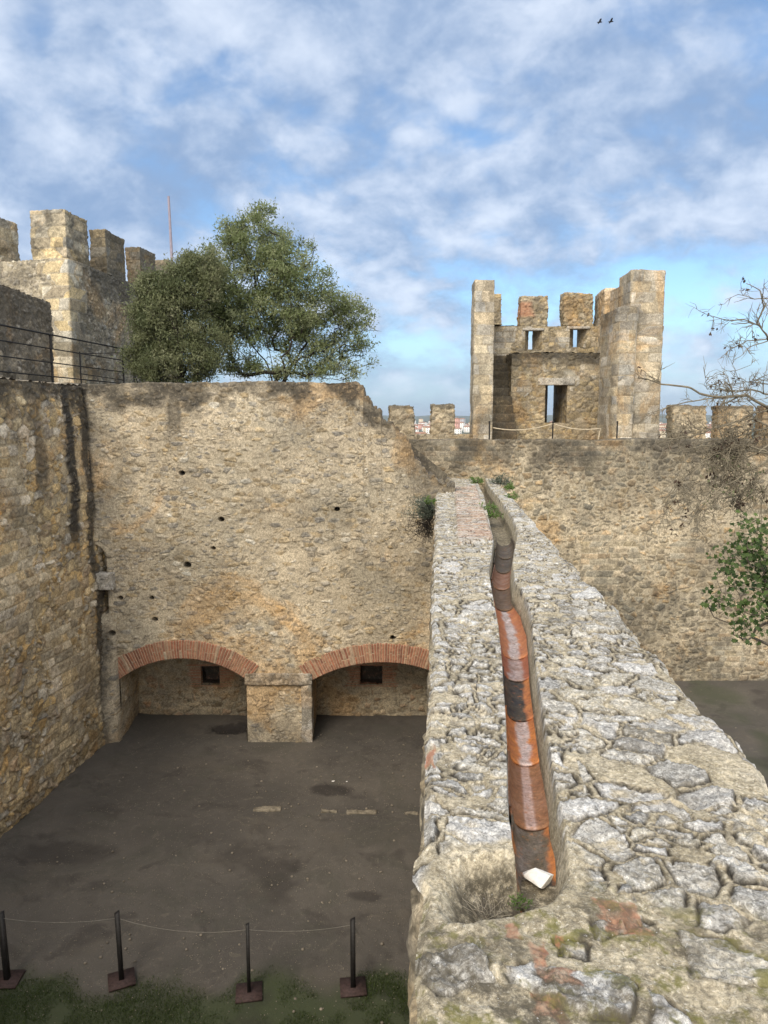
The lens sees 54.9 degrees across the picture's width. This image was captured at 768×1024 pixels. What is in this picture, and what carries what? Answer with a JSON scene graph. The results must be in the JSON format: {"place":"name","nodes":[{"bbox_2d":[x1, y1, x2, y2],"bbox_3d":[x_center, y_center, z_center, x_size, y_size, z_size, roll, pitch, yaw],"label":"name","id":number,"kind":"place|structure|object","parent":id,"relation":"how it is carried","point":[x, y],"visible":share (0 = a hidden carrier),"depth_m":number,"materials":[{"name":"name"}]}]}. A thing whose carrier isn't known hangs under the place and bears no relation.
{"place":"outdoors","nodes":[
{"label":"outdoors","id":0,"kind":"place"},
{"bbox_2d":[0,680,767,1023],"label":"ground","id":1,"kind":"structure","parent":0,"point":[46,834],"depth_m":11.68,"materials":[{"name":"grey gravel"}]},
{"bbox_2d":[0,910,25,988],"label":"barrier post","id":2,"kind":"object","parent":1,"relation":"on","point":[8,977],"visible":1,"depth_m":9.21,"materials":[{"name":"black metal"}]},
{"bbox_2d":[0,376,121,837],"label":"side curtain wall","id":3,"kind":"structure","parent":1,"relation":"on","point":[54,606],"depth_m":13.67,"materials":[{"name":"beige stone"}]},
{"bbox_2d":[107,910,135,991],"bbox_3d":[-3.289,5.409,9.215,0.320,0.930,0.300,-3,8,-23],"label":"barrier post","id":4,"kind":"object","parent":1,"relation":"on","point":[121,978],"visible":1,"depth_m":9.20,"materials":[{"name":"black metal"}]},
{"bbox_2d":[0,964,408,1023],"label":"grass","id":5,"kind":"structure","parent":1,"relation":"on","point":[165,1003],"depth_m":8.92,"materials":[{"name":"green plant"}]},
{"bbox_2d":[235,923,261,1003],"bbox_3d":[-1.653,5.438,9.008,0.320,0.925,0.300,-1,7,-9],"label":"barrier post","id":6,"kind":"object","parent":1,"relation":"on","point":[250,993],"visible":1,"depth_m":9.01,"materials":[{"name":"black metal"}]},
{"bbox_2d":[63,380,454,743],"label":"ruined curtain wall","id":7,"kind":"structure","parent":1,"relation":"on","point":[267,574],"depth_m":15.63,"materials":[{"name":"stone"}]},
{"bbox_2d":[396,493,438,546],"bbox_3d":[0.756,0.190,13.725,0.891,1.034,0.925,3,8,24],"label":"plant","id":8,"kind":"object","parent":7,"relation":"attached to","point":[425,511],"visible":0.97,"depth_m":13.64,"materials":[{"name":"green plant"}]},
{"bbox_2d":[253,806,281,811],"bbox_3d":[-2.107,5.367,13.352,0.522,0.108,0.165,0,7,0],"label":"kerb stone","id":9,"kind":"object","parent":1,"relation":"on","point":[268,809],"visible":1,"depth_m":13.31,"materials":[{"name":"beige stone"}]},
{"bbox_2d":[321,809,336,812],"bbox_3d":[-0.985,5.391,13.293,0.292,0.074,0.125,0,7,0],"label":"kerb stone","id":10,"kind":"object","parent":1,"relation":"on","point":[326,811],"visible":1,"depth_m":13.28,"materials":[{"name":"beige stone"}]},
{"bbox_2d":[340,917,366,997],"bbox_3d":[-0.383,5.424,9.093,0.320,0.930,0.300,-1,7,-6],"label":"barrier post","id":11,"kind":"object","parent":1,"relation":"on","point":[354,989],"visible":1,"depth_m":9.08,"materials":[{"name":"black metal"}]},
{"bbox_2d":[3,918,363,943],"bbox_3d":[-3.295,5.213,9.121,6.108,0.354,0.220,0,7,1],"label":"cord","id":12,"kind":"object","parent":11,"relation":"attached to","point":[182,931],"visible":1,"depth_m":9.10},
{"bbox_2d":[346,809,376,814],"bbox_3d":[-0.403,5.391,13.254,0.544,0.085,0.147,0,7,0],"label":"kerb stone","id":13,"kind":"object","parent":1,"relation":"on","point":[357,811],"visible":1,"depth_m":13.24,"materials":[{"name":"beige stone"}]},
{"bbox_2d":[404,811,418,814],"bbox_3d":[0.492,5.399,13.226,0.256,0.076,0.123,0,7,0],"label":"kerb stone","id":14,"kind":"object","parent":1,"relation":"on","point":[413,813],"visible":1,"depth_m":13.21,"materials":[{"name":"beige stone"}]},
{"bbox_2d":[406,478,767,1023],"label":"gutter wall","id":15,"kind":"structure","parent":1,"relation":"on","point":[650,906],"depth_m":2.86,"materials":[{"name":"grey stone"}]},
{"bbox_2d":[424,495,436,504],"bbox_3d":[0.833,-0.213,13.464,0.310,0.200,0.283,5,8,32],"label":"green tuft","id":16,"kind":"object","parent":15,"relation":"on","point":[426,500],"visible":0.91,"depth_m":13.42,"materials":[{"name":"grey plant"}]},
{"bbox_2d":[470,475,482,484],"bbox_3d":[2.232,-0.760,17.912,0.410,0.282,0.383,2,7,14],"label":"weed","id":17,"kind":"object","parent":15,"relation":"on","point":[477,480],"visible":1,"depth_m":17.87,"materials":[{"name":"green plant"}]},
{"bbox_2d":[463,889,507,918],"bbox_3d":[0.349,1.301,2.469,0.170,0.082,0.074,2,8,19],"label":"dry weed","id":18,"kind":"object","parent":15,"relation":"on","point":[494,916],"visible":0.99,"depth_m":2.45,"materials":[{"name":"brown plant"}]},
{"bbox_2d":[479,500,503,518],"bbox_3d":[1.797,-0.036,12.758,0.521,0.349,0.551,0,7,0],"label":"weed","id":19,"kind":"object","parent":15,"relation":"on","point":[491,513],"visible":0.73,"depth_m":12.66,"materials":[{"name":"green plant"}]},
{"bbox_2d":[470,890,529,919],"bbox_3d":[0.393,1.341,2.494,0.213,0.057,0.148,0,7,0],"label":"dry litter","id":20,"kind":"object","parent":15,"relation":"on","point":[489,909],"visible":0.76,"depth_m":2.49,"materials":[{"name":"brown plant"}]},
{"bbox_2d":[488,473,512,485],"bbox_3d":[2.784,-0.771,17.599,0.688,0.358,0.526,6,10,41],"label":"weed","id":21,"kind":"object","parent":15,"relation":"on","point":[500,481],"visible":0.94,"depth_m":17.53,"materials":[{"name":"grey plant"}]},
{"bbox_2d":[504,480,514,489],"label":"weed","id":22,"kind":"object","parent":15,"relation":"on","point":[510,486],"visible":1,"depth_m":16.26,"materials":[{"name":"green plant"}]},
{"bbox_2d":[504,491,520,500],"bbox_3d":[2.537,-0.325,14.647,0.265,0.210,0.294,-7,10,-43],"label":"weed","id":23,"kind":"object","parent":15,"relation":"on","point":[513,494],"visible":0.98,"depth_m":14.63,"materials":[{"name":"green plant"}]},
{"bbox_2d":[508,892,533,910],"bbox_3d":[0.474,1.350,2.568,0.091,0.051,0.077,0,7,0],"label":"weed","id":24,"kind":"object","parent":15,"relation":"on","point":[519,900],"visible":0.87,"depth_m":2.56,"materials":[{"name":"green plant"}]},
{"bbox_2d":[491,538,555,912],"bbox_3d":[1.112,0.927,6.610,0.314,0.170,8.245,1,7,8],"label":"terracotta gutter","id":25,"kind":"object","parent":15,"relation":"on","point":[528,814],"visible":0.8,"depth_m":4.09,"materials":[{"name":"ceramic"}]},
{"bbox_2d":[522,868,553,888],"bbox_3d":[0.565,1.370,2.778,0.069,0.073,0.123,-7,10,-44],"label":"rock","id":26,"kind":"object","parent":15,"relation":"on","point":[540,878],"visible":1,"depth_m":2.75,"materials":[{"name":"white stone"}]},
{"bbox_2d":[409,438,767,680],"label":"curtain wall","id":27,"kind":"structure","parent":1,"relation":"on","point":[590,508],"depth_m":19.41,"materials":[{"name":"beige stone"}]},
{"bbox_2d":[628,277,767,549],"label":"bare tree","id":28,"kind":"object","parent":1,"relation":"on","point":[724,457],"visible":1,"depth_m":8.26,"materials":[{"name":"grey plant"}]},
{"bbox_2d":[699,509,767,645],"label":"leafy tree","id":29,"kind":"object","parent":1,"relation":"on","point":[749,555],"visible":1,"depth_m":8.11,"materials":[{"name":"green plant"}]},
{"bbox_2d":[0,0,767,415],"label":"sky","id":30,"kind":"structure","parent":0,"point":[427,150],"materials":[{"name":"blue"}]},
{"bbox_2d":[382,414,754,437],"bbox_3d":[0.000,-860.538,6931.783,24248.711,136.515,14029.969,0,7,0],"label":"terrain","id":31,"kind":"structure","parent":0,"point":[426,418],"depth_m":5891.44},
{"bbox_2d":[454,427,461,433],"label":"city house","id":32,"kind":"structure","parent":31,"relation":"on","point":[457,430],"depth_m":1294.62,"materials":[{"name":"white paint"}]},
{"bbox_2d":[463,425,469,431],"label":"city house","id":33,"kind":"structure","parent":31,"relation":"on","point":[466,428],"depth_m":1500.83,"materials":[{"name":"white paint"}]},
{"bbox_2d":[659,429,664,437],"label":"city house","id":34,"kind":"structure","parent":31,"relation":"on","point":[661,436],"depth_m":1171.64,"materials":[{"name":"white paint"}]},
{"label":"terrace","id":35,"kind":"structure","parent":0,"visible":0},
{"bbox_2d":[0,209,183,383],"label":"castle keep","id":36,"kind":"structure","parent":35,"relation":"on","point":[71,283],"depth_m":24.11,"materials":[{"name":"stone"}]},
{"bbox_2d":[167,196,172,259],"bbox_3d":[-9.434,-9.266,33.100,0.174,9.301,0.139,0,7,0],"label":"flagpole","id":37,"kind":"object","parent":35,"relation":"on","point":[170,230],"visible":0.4,"depth_m":32.65,"materials":[{"name":"metal"}]},
{"bbox_2d":[110,242,239,382],"bbox_3d":[-6.136,-5.517,22.030,3.423,4.849,3.022,4,8,28],"label":"evergreen tree","id":38,"kind":"object","parent":35,"relation":"on","point":[163,296],"visible":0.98,"depth_m":21.61,"materials":[{"name":"green plant"}]},
{"bbox_2d":[184,197,383,382],"bbox_3d":[-3.454,-6.514,23.409,7.009,6.482,3.591,0,7,0],"label":"olive tree","id":39,"kind":"object","parent":35,"relation":"on","point":[301,323],"visible":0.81,"depth_m":23.15,"materials":[{"name":"green plant"}]},
{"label":"upper walkway","id":40,"kind":"structure","parent":0,"visible":0},
{"bbox_2d":[0,285,53,381],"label":"blackened wall","id":41,"kind":"structure","parent":40,"relation":"on","point":[19,309],"depth_m":19.52,"materials":[{"name":"grey stone"}]},
{"bbox_2d":[0,324,137,383],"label":"iron railing","id":42,"kind":"object","parent":40,"relation":"on","point":[52,376],"visible":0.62,"depth_m":18.90,"materials":[{"name":"black metal"}]},
{"bbox_3d":[8.050,0.481,24.231,17.900,4.980,8.440,0,7,0],"label":"wall walk","id":43,"kind":"object","parent":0,"visible":0},
{"bbox_2d":[374,403,472,438],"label":"parapet","id":44,"kind":"structure","parent":43,"relation":"on","point":[442,421],"depth_m":23.33,"materials":[{"name":"beige stone"}]},
{"bbox_2d":[469,269,665,438],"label":"open backed tower","id":45,"kind":"structure","parent":43,"relation":"on","point":[591,377],"depth_m":24.83,"materials":[{"name":"stone"}]},
{"bbox_2d":[545,385,546,422],"bbox_3d":[5.537,-3.720,25.515,0.090,1.284,0.120,0,7,0],"label":"window frame","id":46,"kind":"structure","parent":45,"relation":"in","point":[546,385],"depth_m":25.45,"materials":[{"name":"brown metal"}]},
{"bbox_2d":[659,404,767,438],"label":"parapet","id":47,"kind":"structure","parent":43,"relation":"on","point":[673,413],"depth_m":23.36,"materials":[{"name":"beige stone"}]},
{"bbox_3d":[4.898,-2.165,21.498,0.060,0.955,0.060,0,7,0],"label":"rope stanchion","id":48,"kind":"object","parent":43,"relation":"on","visible":0},
{"bbox_2d":[493,423,600,438],"bbox_3d":[4.722,-2.130,21.503,3.131,0.907,0.032,0,7,0],"label":"rope","id":49,"kind":"object","parent":48,"relation":"attached to","point":[548,425],"visible":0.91,"depth_m":21.45,"materials":[{"name":"beige fabric"}]}
]}

